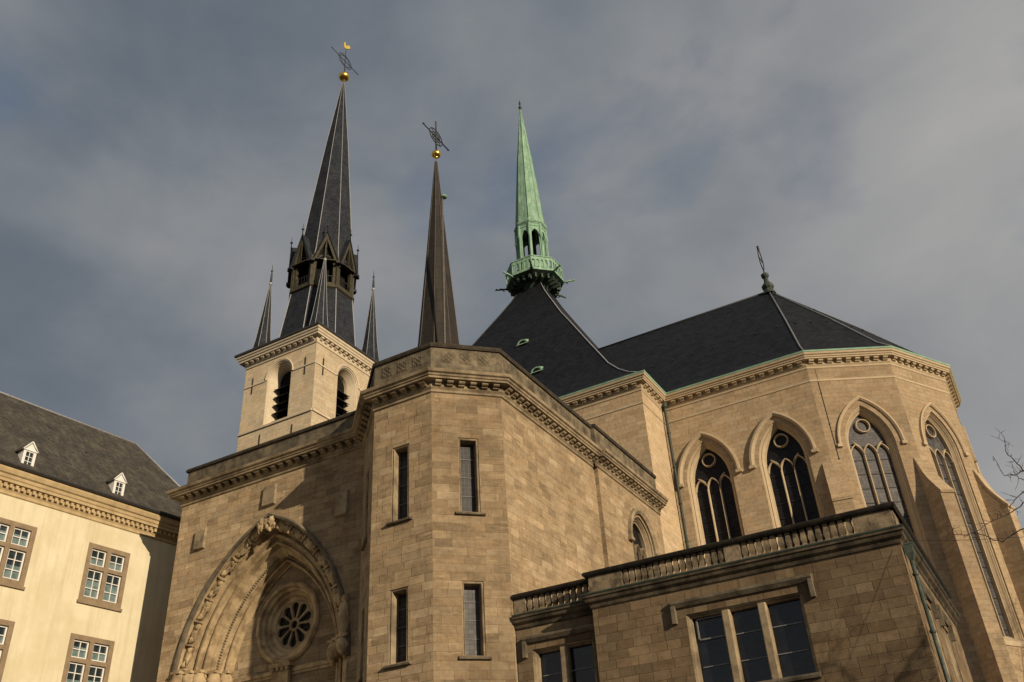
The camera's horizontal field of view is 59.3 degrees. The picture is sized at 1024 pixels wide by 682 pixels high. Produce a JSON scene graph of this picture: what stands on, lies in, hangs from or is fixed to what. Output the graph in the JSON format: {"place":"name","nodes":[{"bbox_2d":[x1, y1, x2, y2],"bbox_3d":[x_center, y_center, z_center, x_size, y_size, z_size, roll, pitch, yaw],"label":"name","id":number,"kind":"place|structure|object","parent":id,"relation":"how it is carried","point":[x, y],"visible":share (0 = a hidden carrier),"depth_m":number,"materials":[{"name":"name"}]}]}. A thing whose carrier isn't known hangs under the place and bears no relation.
{"place":"outdoors","nodes":[
{"label":"outdoors","id":0,"kind":"place"},
{"bbox_2d":[0,391,181,681],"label":"town house","id":1,"kind":"structure","parent":0,"point":[90,518],"depth_m":53.60,"materials":[{"name":"white paint"}]},
{"bbox_2d":[0,619,14,681],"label":"cross window","id":2,"kind":"structure","parent":1,"relation":"in","point":[6,626],"depth_m":48.11,"materials":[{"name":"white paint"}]},
{"bbox_2d":[0,517,37,589],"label":"cross window","id":3,"kind":"structure","parent":1,"relation":"in","point":[17,539],"depth_m":50.17,"materials":[{"name":"white paint"}]},
{"bbox_2d":[61,633,114,681],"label":"cross window","id":4,"kind":"structure","parent":1,"relation":"in","point":[88,659],"depth_m":51.51,"materials":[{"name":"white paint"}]},
{"bbox_2d":[76,542,129,611],"bbox_3d":[-24.515,14.203,54.049,0.392,3.620,2.920,-23,-37,27],"label":"cross window","id":5,"kind":"structure","parent":1,"relation":"in","point":[103,581],"depth_m":54.08,"materials":[{"name":"white paint"}]},
{"bbox_2d":[234,42,378,451],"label":"bell tower","id":6,"kind":"structure","parent":0,"point":[312,364],"depth_m":95.97,"materials":[{"name":"beige stone"}]},
{"bbox_2d":[0,0,1023,529],"label":"sky","id":7,"kind":"structure","parent":0,"point":[159,159],"materials":[{"name":"grey"}]},
{"label":"ground","id":8,"kind":"structure","parent":0,"visible":0},
{"bbox_2d":[157,100,1023,681],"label":"cathedral","id":9,"kind":"structure","parent":8,"relation":"on","point":[433,502],"depth_m":52.72,"materials":[{"name":"brown stone"}]},
{"bbox_2d":[256,581,319,663],"bbox_3d":[-12.083,15.453,49.220,4.440,4.440,0.840,-20,-36,24],"label":"rose window","id":10,"kind":"structure","parent":9,"relation":"in","point":[288,621],"depth_m":49.48,"materials":[{"name":"stone"}]},
{"bbox_2d":[358,606,364,681],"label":"slit window","id":11,"kind":"structure","parent":9,"relation":"in","point":[362,633],"depth_m":41.92,"materials":[{"name":"brown stone"}]},
{"bbox_2d":[360,470,368,551],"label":"slit window","id":12,"kind":"structure","parent":9,"relation":"in","point":[364,543],"depth_m":45.35,"materials":[{"name":"brown stone"}]},
{"bbox_2d":[383,586,411,669],"bbox_3d":[-4.847,12.512,39.294,1.440,3.390,0.690,-20,-36,24],"label":"slit window","id":13,"kind":"structure","parent":9,"relation":"in","point":[398,621],"depth_m":39.51,"materials":[{"name":"black glass"}]},
{"bbox_2d":[386,443,412,525],"bbox_3d":[-5.217,6.841,42.890,1.440,3.960,0.690,-20,-36,24],"label":"slit window","id":14,"kind":"structure","parent":9,"relation":"in","point":[400,454],"depth_m":43.14,"materials":[{"name":"brown stone"}]},
{"bbox_2d":[455,437,485,515],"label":"slit window","id":15,"kind":"structure","parent":9,"relation":"in","point":[468,453],"depth_m":42.82,"materials":[{"name":"brown stone"}]},
{"bbox_2d":[458,581,491,659],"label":"slit window","id":16,"kind":"structure","parent":9,"relation":"in","point":[473,608],"depth_m":39.19,"materials":[{"name":"grey glass"}]},
{"bbox_2d":[628,508,658,580],"bbox_3d":[8.025,14.025,54.783,0.805,7.944,4.540,-20,-36,24],"label":"gothic window","id":17,"kind":"structure","parent":9,"relation":"in","point":[637,532],"depth_m":56.74,"materials":[{"name":"brown stone"}]},
{"bbox_2d":[678,431,747,566],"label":"gothic window","id":18,"kind":"structure","parent":9,"relation":"in","point":[717,517],"depth_m":64.14,"materials":[{"name":"stone"}]},
{"bbox_2d":[749,411,825,549],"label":"gothic window","id":19,"kind":"structure","parent":9,"relation":"in","point":[792,494],"depth_m":61.94,"materials":[{"name":"stone"}]},
{"bbox_2d":[837,396,935,568],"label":"gothic window","id":20,"kind":"structure","parent":9,"relation":"in","point":[878,466],"depth_m":60.77,"materials":[{"name":"stone"}]},
{"bbox_2d":[919,402,1023,646],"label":"gothic window","id":21,"kind":"structure","parent":9,"relation":"in","point":[945,453],"depth_m":60.92,"materials":[{"name":"stone"}]},
{"bbox_2d":[961,426,981,474],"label":"gothic window","id":22,"kind":"structure","parent":9,"relation":"in","point":[963,428],"depth_m":65.41,"materials":[{"name":"stone"}]},
{"bbox_2d":[512,501,972,681],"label":"annex","id":23,"kind":"object","parent":8,"relation":"on","point":[869,600],"visible":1,"depth_m":33.98,"materials":[{"name":"brown stone"}]},
{"bbox_2d":[521,623,596,681],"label":"mullioned window","id":24,"kind":"structure","parent":23,"relation":"in","point":[572,661],"depth_m":37.67,"materials":[{"name":"brown stone"}]},
{"bbox_2d":[669,573,821,681],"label":"mullioned window","id":25,"kind":"structure","parent":23,"relation":"in","point":[769,639],"depth_m":33.50,"materials":[{"name":"black glass"}]},
{"bbox_2d":[915,577,952,681],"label":"mullioned window","id":26,"kind":"structure","parent":23,"relation":"in","point":[928,595],"depth_m":34.26,"materials":[{"name":"brown stone"}]},
{"bbox_2d":[936,604,962,681],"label":"mullioned window","id":27,"kind":"structure","parent":23,"relation":"in","point":[944,620],"depth_m":37.30,"materials":[{"name":"brown stone"}]},
{"bbox_2d":[926,537,1018,540],"bbox_3d":[16.340,5.424,26.930,0.014,2.764,11.154,12,-35,-23],"label":"overhead cable","id":28,"kind":"object","parent":23,"relation":"attached to","point":[974,539],"visible":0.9,"depth_m":30.07,"materials":[{"name":"metal"}]},
{"bbox_2d":[945,430,1023,542],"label":"bare tree","id":29,"kind":"object","parent":8,"relation":"on","point":[1002,541],"visible":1,"depth_m":24.99,"materials":[{"name":"brown plant"}]}
]}

